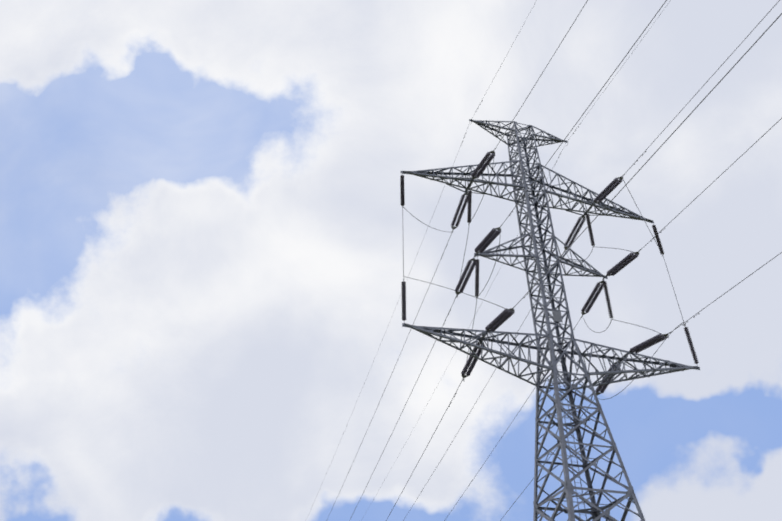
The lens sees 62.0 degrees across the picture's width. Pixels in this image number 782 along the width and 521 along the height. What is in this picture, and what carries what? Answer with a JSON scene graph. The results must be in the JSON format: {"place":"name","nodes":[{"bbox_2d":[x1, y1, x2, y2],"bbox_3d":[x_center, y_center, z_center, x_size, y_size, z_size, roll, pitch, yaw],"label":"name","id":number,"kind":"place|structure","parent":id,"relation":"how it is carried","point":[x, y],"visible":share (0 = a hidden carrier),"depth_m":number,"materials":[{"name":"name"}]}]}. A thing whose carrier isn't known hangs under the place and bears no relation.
{"place":"outdoors","nodes":[
{"label":"outdoors","id":0,"kind":"place"},
{"bbox_2d":[0,0,781,520],"label":"sky","id":1,"kind":"structure","parent":0,"point":[205,234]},
{"bbox_3d":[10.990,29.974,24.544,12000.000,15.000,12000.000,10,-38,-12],"label":"ground","id":2,"kind":"structure","parent":0,"visible":0},
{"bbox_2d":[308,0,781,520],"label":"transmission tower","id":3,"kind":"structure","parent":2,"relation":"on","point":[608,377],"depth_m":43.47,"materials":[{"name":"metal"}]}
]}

